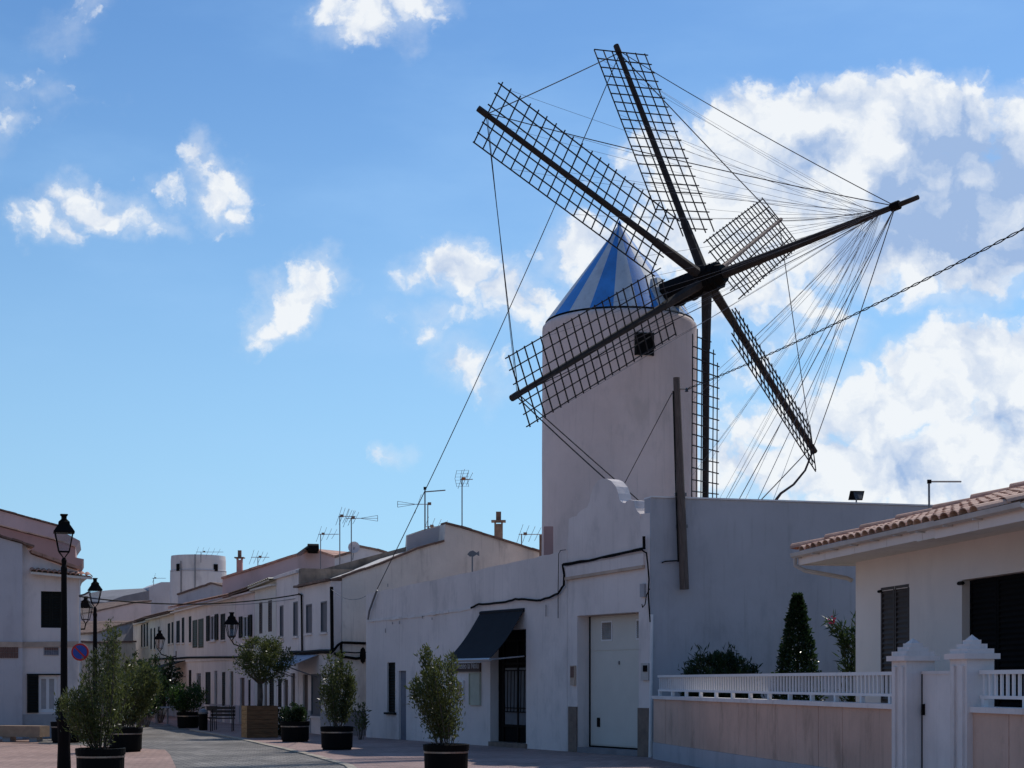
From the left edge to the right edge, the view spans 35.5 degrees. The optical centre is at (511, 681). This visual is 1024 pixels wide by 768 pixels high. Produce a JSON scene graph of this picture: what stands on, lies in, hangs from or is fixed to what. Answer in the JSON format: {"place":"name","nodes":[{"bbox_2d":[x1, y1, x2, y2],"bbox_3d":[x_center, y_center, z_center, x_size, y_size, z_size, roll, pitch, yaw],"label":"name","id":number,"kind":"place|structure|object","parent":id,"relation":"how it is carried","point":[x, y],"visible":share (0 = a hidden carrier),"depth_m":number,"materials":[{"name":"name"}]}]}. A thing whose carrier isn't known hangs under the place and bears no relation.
{"place":"outdoors","nodes":[
{"label":"outdoors","id":0,"kind":"place"},
{"bbox_2d":[0,509,80,557],"bbox_3d":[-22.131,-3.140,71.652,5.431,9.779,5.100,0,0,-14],"label":"roof","id":1,"kind":"structure","parent":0,"point":[25,523],"depth_m":69.47,"materials":[{"name":"paint"}]},
{"bbox_2d":[0,743,175,767],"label":"plaza pavement","id":2,"kind":"structure","parent":0,"point":[28,755],"depth_m":35.67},
{"bbox_2d":[53,514,74,767],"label":"street lamp","id":3,"kind":"object","parent":2,"relation":"on","point":[63,526],"visible":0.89,"depth_m":29.44,"materials":[{"name":"black metal"}]},
{"bbox_2d":[75,747,125,767],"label":"round planter","id":4,"kind":"object","parent":2,"relation":"on","point":[109,757],"visible":0.99,"depth_m":26.57,"materials":[{"name":"black plastic"}]},
{"bbox_2d":[54,619,139,748],"bbox_3d":[-6.960,0.050,26.842,1.403,2.304,1.398,0,0,0],"label":"olive shrub","id":5,"kind":"object","parent":4,"relation":"on","point":[83,708],"visible":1,"depth_m":26.69,"materials":[{"name":"green plant"}]},
{"bbox_2d":[109,727,142,751],"bbox_3d":[-9.350,1.407,38.700,0.830,0.585,0.830,0,0,3],"label":"round planter","id":6,"kind":"object","parent":2,"relation":"on","point":[129,739],"visible":0.63,"depth_m":38.37,"materials":[{"name":"black plastic"}]},
{"bbox_2d":[102,657,163,727],"bbox_3d":[-9.253,0.289,38.683,1.406,1.794,1.332,0,0,26],"label":"olive shrub","id":7,"kind":"object","parent":6,"relation":"on","point":[148,690],"visible":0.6,"depth_m":38.61,"materials":[{"name":"green plant"}]},
{"bbox_2d":[0,714,185,743],"bbox_3d":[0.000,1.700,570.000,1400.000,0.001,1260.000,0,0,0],"label":"ground","id":8,"kind":"structure","parent":0,"point":[22,741],"depth_m":45.41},
{"bbox_2d":[0,725,49,741],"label":"stone bench","id":9,"kind":"object","parent":8,"relation":"on","point":[33,733],"visible":1,"depth_m":45.20,"materials":[{"name":"stone"}]},
{"bbox_2d":[0,525,83,572],"bbox_3d":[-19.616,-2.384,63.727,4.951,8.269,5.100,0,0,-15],"label":"roof","id":10,"kind":"structure","parent":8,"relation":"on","point":[44,545],"depth_m":61.63,"materials":[{"name":"paint"}]},
{"bbox_2d":[0,534,92,738],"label":"corner house","id":11,"kind":"structure","parent":8,"relation":"on","point":[30,604],"depth_m":47.94,"materials":[{"name":"white paint"}]},
{"bbox_2d":[0,647,17,657],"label":"wall plaque","id":12,"kind":"object","parent":11,"relation":"attached to","point":[11,652],"depth_m":47.42,"materials":[{"name":"brown tile"}]},
{"bbox_2d":[27,674,59,712],"bbox_3d":[-14.085,0.351,48.123,1.000,1.168,0.195,0,0,-24],"label":"window","id":13,"kind":"structure","parent":11,"relation":"in","point":[41,697],"depth_m":48.12,"materials":[{"name":"white paint"}]},
{"bbox_2d":[43,647,58,654],"bbox_3d":[-13.866,-0.915,48.153,0.451,0.255,0.027,0,0,-24],"label":"wall plaque","id":14,"kind":"object","parent":11,"relation":"attached to","point":[50,650],"depth_m":48.14,"materials":[{"name":"stone"}]},
{"bbox_2d":[41,591,60,627],"bbox_3d":[-13.896,-2.168,48.248,0.596,1.098,0.035,0,0,-24],"label":"window","id":15,"kind":"structure","parent":11,"relation":"in","point":[50,600],"depth_m":48.23,"materials":[{"name":"wood"}]},
{"bbox_2d":[81,596,93,629],"bbox_3d":[-13.738,-2.178,51.000,0.703,1.086,0.399,0,0,0],"label":"wall lantern","id":16,"kind":"object","parent":11,"relation":"attached to","point":[85,602],"depth_m":50.90,"materials":[{"name":"black metal"}]},
{"bbox_2d":[81,588,148,603],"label":"stepped house","id":17,"kind":"structure","parent":8,"relation":"on","point":[141,594],"depth_m":104.48,"materials":[{"name":"paint"}]},
{"bbox_2d":[133,616,156,665],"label":"terraced house","id":18,"kind":"structure","parent":8,"relation":"on","point":[141,631],"depth_m":88.63,"materials":[{"name":"paint"}]},
{"bbox_2d":[143,582,169,613],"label":"blue gable","id":19,"kind":"structure","parent":8,"relation":"on","point":[159,592],"depth_m":105.16,"materials":[{"name":"purple paint"}]},
{"bbox_2d":[144,610,173,715],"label":"terraced house","id":20,"kind":"structure","parent":8,"relation":"on","point":[163,621],"depth_m":81.60,"materials":[{"name":"paint"}]},
{"bbox_2d":[140,653,183,722],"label":"street tree","id":21,"kind":"object","parent":8,"relation":"on","point":[169,674],"visible":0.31,"depth_m":65.84,"materials":[{"name":"green plant"}]},
{"bbox_2d":[177,582,221,607],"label":"back gable","id":22,"kind":"structure","parent":8,"relation":"on","point":[209,589],"depth_m":85.20,"materials":[{"name":"white paint"}]},
{"bbox_2d":[168,593,235,723],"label":"terraced house","id":23,"kind":"structure","parent":8,"relation":"on","point":[204,647],"depth_m":69.53,"materials":[{"name":"beige paint"}]},
{"bbox_2d":[154,630,175,657],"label":"wall lantern","id":24,"kind":"object","parent":23,"relation":"attached to","point":[159,635],"depth_m":77.46,"materials":[{"name":"black metal"}]},
{"bbox_2d":[175,620,179,644],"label":"window","id":25,"kind":"structure","parent":23,"relation":"in","point":[177,622],"depth_m":77.41,"materials":[{"name":"beige paint"}]},
{"bbox_2d":[192,620,196,647],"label":"window","id":26,"kind":"structure","parent":23,"relation":"in","point":[194,623],"depth_m":73.06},
{"bbox_2d":[198,618,203,647],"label":"window","id":27,"kind":"structure","parent":23,"relation":"in","point":[200,621],"depth_m":71.38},
{"bbox_2d":[204,672,210,705],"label":"window","id":28,"kind":"structure","parent":23,"relation":"in","point":[207,674],"depth_m":69.91,"materials":[{"name":"beige paint"}]},
{"bbox_2d":[206,614,217,642],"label":"window","id":29,"kind":"structure","parent":23,"relation":"in","point":[213,618],"depth_m":69.13,"materials":[{"name":"white paint"}]},
{"bbox_2d":[219,613,225,641],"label":"window","id":30,"kind":"structure","parent":23,"relation":"in","point":[222,616],"depth_m":66.86,"materials":[{"name":"beige paint"}]},
{"bbox_2d":[220,672,224,706],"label":"window","id":31,"kind":"structure","parent":23,"relation":"in","point":[223,673],"depth_m":66.63,"materials":[{"name":"beige paint"}]},
{"bbox_2d":[228,587,254,723],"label":"terraced house","id":32,"kind":"structure","parent":8,"relation":"on","point":[245,685],"depth_m":62.56,"materials":[{"name":"white paint"}]},
{"bbox_2d":[224,612,252,653],"bbox_3d":[-10.389,-1.853,60.822,1.012,1.575,0.580,0,0,0],"label":"wall lantern","id":33,"kind":"object","parent":32,"relation":"attached to","point":[231,619],"depth_m":60.67,"materials":[{"name":"black metal"}]},
{"bbox_2d":[239,614,251,639],"bbox_3d":[-10.331,-2.105,62.214,0.140,0.916,2.406,0,0,-21],"label":"window","id":34,"kind":"structure","parent":32,"relation":"in","point":[247,620],"depth_m":62.20,"materials":[{"name":"white paint"}]},
{"bbox_2d":[247,577,275,705],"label":"terraced house","id":35,"kind":"structure","parent":8,"relation":"on","point":[265,616],"depth_m":58.75,"materials":[{"name":"beige paint"}]},
{"bbox_2d":[259,602,261,633],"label":"window","id":36,"kind":"structure","parent":35,"relation":"in","point":[260,604],"depth_m":59.83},
{"bbox_2d":[268,600,271,631],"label":"window","id":37,"kind":"structure","parent":35,"relation":"in","point":[270,601],"depth_m":58.26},
{"bbox_2d":[269,679,273,705],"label":"window","id":38,"kind":"structure","parent":35,"relation":"in","point":[271,685],"depth_m":58.03,"materials":[{"name":"beige paint"}]},
{"bbox_2d":[221,549,345,598],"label":"lilac house","id":39,"kind":"structure","parent":8,"relation":"on","point":[240,579],"depth_m":67.97,"materials":[{"name":"paint"}]},
{"bbox_2d":[234,550,244,571],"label":"chimney","id":40,"kind":"object","parent":39,"relation":"on","point":[239,565],"visible":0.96,"depth_m":69.88,"materials":[{"name":"pink paint"}]},
{"bbox_2d":[297,544,318,555],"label":"water heater","id":41,"kind":"object","parent":39,"relation":"on","point":[311,548],"visible":1,"depth_m":66.38,"materials":[{"name":"black metal"}]},
{"bbox_2d":[273,568,352,728],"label":"terraced house","id":42,"kind":"structure","parent":8,"relation":"on","point":[287,621],"depth_m":55.15,"materials":[{"name":"white paint"}]},
{"bbox_2d":[278,680,281,708],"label":"window","id":43,"kind":"structure","parent":42,"relation":"in","point":[279,685],"depth_m":56.73,"materials":[{"name":"white paint"}]},
{"bbox_2d":[280,605,283,636],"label":"window","id":44,"kind":"structure","parent":42,"relation":"in","point":[282,606],"depth_m":56.48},
{"bbox_2d":[293,601,297,635],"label":"window","id":45,"kind":"structure","parent":42,"relation":"in","point":[295,604],"depth_m":54.64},
{"bbox_2d":[336,508,355,563],"bbox_3d":[-5.808,-4.925,55.957,0.713,2.362,0.166,0,0,0],"label":"tv antenna","id":46,"kind":"object","parent":42,"relation":"on","point":[341,515],"visible":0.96,"depth_m":55.99,"materials":[{"name":"metal"}]},
{"bbox_2d":[348,542,359,559],"bbox_3d":[-5.632,-4.659,57.010,0.420,0.667,0.118,0,0,0],"label":"satellite dish","id":47,"kind":"object","parent":42,"relation":"on","point":[355,547],"visible":0.92,"depth_m":57.03,"materials":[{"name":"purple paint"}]},
{"bbox_2d":[343,511,377,560],"bbox_3d":[-5.299,-5.093,55.957,1.210,1.891,0.166,0,0,0],"label":"tv antenna","id":48,"kind":"object","parent":42,"relation":"on","point":[352,517],"visible":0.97,"depth_m":55.98,"materials":[{"name":"metal"}]},
{"bbox_2d":[334,545,387,564],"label":"grey parapet house","id":49,"kind":"structure","parent":8,"relation":"on","point":[364,552],"depth_m":60.00,"materials":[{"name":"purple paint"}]},
{"bbox_2d":[291,522,538,734],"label":"gabled house","id":50,"kind":"structure","parent":8,"relation":"on","point":[332,615],"depth_m":51.24,"materials":[{"name":"white paint"}]},
{"bbox_2d":[80,594,297,604],"bbox_3d":[-10.114,-2.697,51.149,8.201,0.541,0.038,0,0,-44],"label":"street cable","id":51,"kind":"object","parent":50,"relation":"attached to","point":[188,603],"visible":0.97,"depth_m":50.93,"materials":[{"name":"rubber"}]},
{"bbox_2d":[270,654,317,677],"bbox_3d":[-7.264,-0.516,52.749,1.002,0.793,3.253,0,0,-21],"label":"awning","id":52,"kind":"object","parent":50,"relation":"attached to","point":[302,657],"visible":0.4,"depth_m":51.84,"materials":[{"name":"fabric"}]},
{"bbox_2d":[304,675,307,720],"bbox_3d":[-6.790,0.680,53.180,0.075,1.828,0.717,0,0,-21],"label":"door","id":53,"kind":"structure","parent":50,"relation":"in","point":[305,676],"depth_m":53.24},
{"bbox_2d":[306,604,311,632],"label":"window","id":54,"kind":"structure","parent":50,"relation":"in","point":[309,606],"depth_m":52.77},
{"bbox_2d":[311,674,320,715],"bbox_3d":[-6.306,0.435,51.783,0.070,1.367,1.360,0,0,-21],"label":"window","id":55,"kind":"structure","parent":50,"relation":"in","point":[315,711],"depth_m":52.01,"materials":[{"name":"glass"}]},
{"bbox_2d":[321,601,326,631],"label":"window","id":56,"kind":"structure","parent":50,"relation":"in","point":[323,604],"depth_m":50.91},
{"bbox_2d":[424,487,444,529],"bbox_3d":[-2.525,-5.316,51.995,0.726,2.021,0.090,0,0,0],"label":"roof mast","id":57,"kind":"object","parent":50,"relation":"attached to","point":[425,505],"visible":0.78,"depth_m":51.98,"materials":[{"name":"metal"}]},
{"bbox_2d":[455,469,472,525],"bbox_3d":[-1.559,-5.714,51.957,0.599,2.368,0.166,0,0,0],"label":"tv antenna","id":58,"kind":"object","parent":50,"relation":"attached to","point":[461,481],"visible":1,"depth_m":51.99,"materials":[{"name":"metal"}]},
{"bbox_2d":[491,512,505,537],"bbox_3d":[-0.458,-4.979,54.500,0.493,1.609,0.493,0,0,0],"label":"chimney","id":59,"kind":"object","parent":50,"relation":"on","point":[498,530],"visible":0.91,"depth_m":54.35,"materials":[{"name":"brick"}]},
{"bbox_2d":[377,44,919,588],"bbox_3d":[5.484,-8.699,45.168,14.057,20.899,14.135,0,0,-29],"label":"windmill","id":60,"kind":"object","parent":8,"relation":"on","point":[619,342],"visible":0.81,"depth_m":46.13,"materials":[{"name":"paint"}]},
{"bbox_2d":[634,332,653,355],"bbox_3d":[3.796,-9.704,45.999,0.570,0.660,0.120,0,0,-14],"label":"window","id":61,"kind":"structure","parent":60,"relation":"in","point":[649,341],"depth_m":45.95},
{"bbox_2d":[366,478,932,756],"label":"white building","id":62,"kind":"structure","parent":8,"relation":"on","point":[613,622],"depth_m":37.38,"materials":[{"name":"paint"}]},
{"bbox_2d":[384,662,395,714],"bbox_3d":[-3.535,0.200,47.168,0.220,1.531,0.698,0,0,-30],"label":"window","id":63,"kind":"structure","parent":62,"relation":"in","point":[392,664],"depth_m":47.25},
{"bbox_2d":[401,671,405,739],"bbox_3d":[-3.111,0.717,46.555,0.065,2.066,0.482,0,0,-30],"label":"door","id":64,"kind":"structure","parent":62,"relation":"in","point":[403,673],"depth_m":46.57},
{"bbox_2d":[446,662,480,671],"bbox_3d":[-1.316,-0.388,43.238,0.057,0.258,1.893,0,0,-30],"label":"shop sign","id":65,"kind":"object","parent":62,"relation":"attached to","point":[470,667],"visible":0.69,"depth_m":42.95,"materials":[{"name":"grey stone"}]},
{"bbox_2d":[468,673,480,704],"bbox_3d":[-0.993,0.196,42.684,0.057,0.871,0.600,0,0,-30],"label":"window","id":66,"kind":"structure","parent":62,"relation":"attached to","point":[474,688],"depth_m":42.70,"materials":[{"name":"glass"}]},
{"bbox_2d":[446,608,524,661],"bbox_3d":[-0.684,-1.187,41.208,1.075,1.357,2.299,0,0,-30],"label":"awning","id":67,"kind":"object","parent":62,"relation":"attached to","point":[487,635],"visible":0.91,"depth_m":41.12,"materials":[{"name":"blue fabric"}]},
{"bbox_2d":[499,629,525,742],"bbox_3d":[0.103,0.198,41.350,0.192,3.066,1.862,0,0,-30],"label":"doorway","id":68,"kind":"structure","parent":62,"relation":"in","point":[512,671],"depth_m":41.41,"materials":[{"name":"black metal"}]},
{"bbox_2d":[589,614,638,749],"bbox_3d":[2.531,0.006,37.429,0.105,3.128,2.575,0,0,-30],"label":"garage door","id":69,"kind":"structure","parent":62,"relation":"in","point":[614,639],"depth_m":37.62,"materials":[{"name":"paint"}]},
{"bbox_2d":[662,377,688,589],"bbox_3d":[3.650,-4.421,35.746,0.621,4.732,0.231,0,0,0],"label":"utility pole","id":70,"kind":"object","parent":62,"relation":"attached to","point":[681,529],"visible":1,"depth_m":35.66,"materials":[{"name":"brown wood"}]},
{"bbox_2d":[687,227,1023,388],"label":"overhead cable","id":71,"kind":"object","parent":70,"relation":"attached to","point":[976,253],"visible":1,"depth_m":25.58,"materials":[{"name":"black rubber"}]},
{"bbox_2d":[848,491,863,501],"bbox_3d":[8.022,-4.290,37.265,0.353,0.290,0.190,0,0,-7],"label":"floodlight","id":72,"kind":"object","parent":62,"relation":"on","point":[856,495],"visible":1,"depth_m":37.23,"materials":[{"name":"black metal"}]},
{"bbox_2d":[651,672,891,767],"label":"garden wall","id":73,"kind":"structure","parent":8,"relation":"on","point":[701,731],"depth_m":27.22,"materials":[{"name":"paint"}]},
{"bbox_2d":[790,481,1023,707],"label":"bungalow","id":74,"kind":"object","parent":8,"relation":"on","point":[941,579],"visible":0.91,"depth_m":25.25,"materials":[{"name":"paint"}]},
{"bbox_2d":[877,584,908,702],"bbox_3d":[6.508,-0.624,27.294,0.074,2.011,1.250,0,0,-10],"label":"window","id":75,"kind":"structure","parent":74,"relation":"in","point":[894,603],"depth_m":27.39,"materials":[{"name":"wood"}]},
{"bbox_2d":[927,480,960,508],"bbox_3d":[9.187,-3.845,34.000,0.720,0.890,0.060,0,0,0],"label":"roof mast","id":76,"kind":"object","parent":74,"relation":"on","point":[929,482],"visible":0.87,"depth_m":33.98,"materials":[{"name":"metal"}]},
{"bbox_2d":[957,573,1023,707],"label":"window","id":77,"kind":"structure","parent":74,"relation":"in","point":[996,603],"depth_m":23.71,"materials":[{"name":"black metal"}]},
{"bbox_2d":[944,635,999,767],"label":"gate pillar","id":78,"kind":"structure","parent":8,"relation":"on","point":[970,657],"depth_m":19.81,"materials":[{"name":"white paint"}]},
{"bbox_2d":[969,670,1023,767],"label":"garden wall","id":79,"kind":"structure","parent":8,"relation":"on","point":[998,737],"depth_m":19.11,"materials":[{"name":"paint"}]},
{"bbox_2d":[81,620,133,642],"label":"white house","id":80,"kind":"structure","parent":0,"point":[126,627],"depth_m":87.64,"materials":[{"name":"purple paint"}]},
{"bbox_2d":[81,641,136,714],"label":"tan house","id":81,"kind":"structure","parent":0,"point":[128,646],"depth_m":82.16,"materials":[{"name":"paint"}]},
{"bbox_2d":[81,600,151,623],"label":"lilac house","id":82,"kind":"structure","parent":0,"point":[120,611],"depth_m":94.67,"materials":[{"name":"paint"}]},
{"bbox_2d":[38,719,345,767],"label":"road","id":83,"kind":"structure","parent":0,"point":[185,748],"depth_m":38.82,"materials":[{"name":"asphalt"}]},
{"bbox_2d":[50,722,80,742],"bbox_3d":[-12.407,1.407,44.500,0.830,0.585,0.830,0,0,-43],"label":"round planter","id":84,"kind":"object","parent":83,"relation":"on","point":[54,733],"visible":0.3,"depth_m":44.22,"materials":[{"name":"black plastic"}]},
{"bbox_2d":[71,642,88,737],"bbox_3d":[-12.402,0.287,45.967,0.497,2.826,0.127,0,0,0],"label":"no parking sign","id":85,"kind":"object","parent":83,"relation":"on","point":[80,650],"visible":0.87,"depth_m":45.91,"materials":[{"name":"metal"}]},
{"bbox_2d":[87,578,102,726],"bbox_3d":[-11.597,-0.592,44.500,0.376,4.584,0.376,0,0,-20],"label":"street lamp","id":86,"kind":"object","parent":83,"relation":"on","point":[95,586],"visible":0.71,"depth_m":44.45,"materials":[{"name":"black metal"}]},
{"bbox_2d":[97,644,140,726],"bbox_3d":[-11.732,0.243,48.003,1.540,2.922,1.578,0,0,0],"label":"street tree","id":87,"kind":"object","parent":83,"relation":"on","point":[132,665],"visible":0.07,"depth_m":47.98,"materials":[{"name":"green plant"}]},
{"bbox_2d":[120,648,163,727],"bbox_3d":[-12.233,0.285,52.121,1.896,2.841,1.882,0,0,0],"label":"street tree","id":88,"kind":"object","parent":83,"relation":"on","point":[156,698],"visible":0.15,"depth_m":51.84,"materials":[{"name":"green plant"}]},
{"bbox_2d":[142,658,170,726],"bbox_3d":[-13.771,0.396,60.086,1.702,2.617,1.595,0,0,42],"label":"street tree","id":89,"kind":"object","parent":83,"relation":"on","point":[164,689],"visible":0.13,"depth_m":59.99,"materials":[{"name":"green plant"}]},
{"bbox_2d":[189,729,356,767],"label":"kerb edging","id":90,"kind":"object","parent":83,"relation":"on","point":[347,765],"visible":1,"depth_m":39.16,"materials":[{"name":"concrete"}]},
{"bbox_2d":[170,554,226,609],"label":"round tower","id":91,"kind":"structure","parent":0,"point":[189,571],"depth_m":100.48,"materials":[{"name":"paint"}]},
{"bbox_2d":[160,715,699,767],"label":"pavement","id":92,"kind":"structure","parent":0,"point":[367,752],"depth_m":36.59,"materials":[{"name":"concrete"}]},
{"bbox_2d":[177,712,198,727],"bbox_3d":[-11.840,1.407,58.500,0.830,0.585,0.830,0,0,1],"label":"round planter","id":93,"kind":"object","parent":92,"relation":"on","point":[187,719],"visible":0.93,"depth_m":58.16,"materials":[{"name":"black plastic"}]},
{"bbox_2d":[164,679,209,712],"bbox_3d":[-11.929,0.565,58.496,1.588,1.341,1.731,0,0,-20],"label":"leafy shrub","id":94,"kind":"object","parent":93,"relation":"in","point":[180,700],"visible":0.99,"depth_m":58.19,"materials":[{"name":"green plant"}]},
{"bbox_2d":[198,709,207,729],"bbox_3d":[-10.711,1.320,55.500,0.360,0.760,0.360,0,0,0],"label":"litter bin","id":95,"kind":"object","parent":92,"relation":"on","point":[203,718],"visible":0.98,"depth_m":55.37,"materials":[{"name":"black metal"}]},
{"bbox_2d":[209,706,234,730],"bbox_3d":[-9.877,1.269,54.526,0.840,0.863,0.542,0,0,-3],"label":"slatted bench","id":96,"kind":"object","parent":92,"relation":"on","point":[222,711],"visible":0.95,"depth_m":54.74,"materials":[{"name":"black metal"}]},
{"bbox_2d":[241,705,277,737],"bbox_3d":[-7.669,1.217,48.600,0.940,0.966,0.940,0,0,-20],"label":"timber planter","id":97,"kind":"object","parent":92,"relation":"on","point":[259,721],"visible":0.99,"depth_m":48.19,"materials":[{"name":"brown wood"}]},
{"bbox_2d":[228,634,300,705],"bbox_3d":[-7.613,-0.358,48.650,1.936,2.409,2.119,0,0,38],"label":"potted olive tree","id":98,"kind":"object","parent":97,"relation":"on","point":[269,656],"visible":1,"depth_m":48.42,"materials":[{"name":"green plant"}]},
{"bbox_2d":[280,721,309,741],"bbox_3d":[-6.102,1.407,45.000,0.830,0.585,0.830,0,0,-44],"label":"round planter","id":99,"kind":"object","parent":92,"relation":"on","point":[294,731],"visible":0.98,"depth_m":44.66,"materials":[{"name":"black plastic"}]},
{"bbox_2d":[280,702,309,721],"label":"clipped shrub","id":100,"kind":"object","parent":99,"relation":"on","point":[296,713],"visible":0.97,"depth_m":44.79,"materials":[{"name":"green plant"}]},
{"bbox_2d":[320,726,353,749],"bbox_3d":[-4.354,1.407,39.800,0.830,0.585,0.830,0,0,5],"label":"round planter","id":101,"kind":"object","parent":92,"relation":"on","point":[336,738],"visible":0.99,"depth_m":39.47,"materials":[{"name":"black plastic"}]},
{"bbox_2d":[316,650,359,726],"bbox_3d":[-4.286,0.189,39.810,1.193,1.994,0.856,0,0,-38],"label":"olive shrub","id":102,"kind":"object","parent":101,"relation":"on","point":[334,710],"visible":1,"depth_m":39.74,"materials":[{"name":"green plant"}]},
{"bbox_2d":[351,701,371,739],"bbox_3d":[-4.350,1.141,46.562,0.614,1.133,0.858,0,0,-14],"label":"shrub","id":103,"kind":"object","parent":92,"relation":"on","point":[363,723],"depth_m":46.63,"materials":[{"name":"green plant"}]},
{"bbox_2d":[423,743,468,767],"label":"round planter","id":104,"kind":"object","parent":92,"relation":"on","point":[454,755],"visible":0.98,"depth_m":28.26,"materials":[{"name":"black plastic"}]},
{"bbox_2d":[404,643,469,744],"bbox_3d":[-1.352,0.237,28.700,1.100,1.895,1.201,0,0,14],"label":"olive shrub","id":105,"kind":"object","parent":104,"relation":"on","point":[436,706],"visible":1,"depth_m":28.47,"materials":[{"name":"green plant"}]},
{"bbox_2d":[886,639,939,767],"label":"gate pillar","id":106,"kind":"structure","parent":92,"relation":"on","point":[912,659],"depth_m":21.52,"materials":[{"name":"white paint"}]},
{"bbox_2d":[921,671,949,767],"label":"garden gate","id":107,"kind":"structure","parent":106,"relation":"attached to","point":[935,719],"depth_m":21.11,"materials":[{"name":"white metal"}]},
{"bbox_2d":[0,0,1023,593],"label":"sky","id":108,"kind":"structure","parent":0,"point":[253,293],"materials":[{"name":"blue"}]},
{"bbox_2d":[678,642,765,698],"bbox_3d":[4.473,0.413,34.294,2.050,2.589,2.078,0,0,0],"label":"garden bush","id":109,"kind":"object","parent":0,"point":[721,665],"visible":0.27,"depth_m":33.96,"materials":[{"name":"green plant"}]},
{"bbox_2d":[771,592,827,700],"bbox_3d":[5.961,-0.094,33.485,1.659,3.589,1.615,0,0,0],"label":"conical tree","id":110,"kind":"object","parent":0,"point":[797,630],"visible":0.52,"depth_m":33.34,"materials":[{"name":"green plant"}]},
{"bbox_2d":[820,609,855,701],"bbox_3d":[6.706,0.112,31.522,1.371,3.180,1.169,0,0,0],"label":"oleander","id":111,"kind":"object","parent":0,"point":[845,642],"visible":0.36,"depth_m":31.37,"materials":[{"name":"green plant"}]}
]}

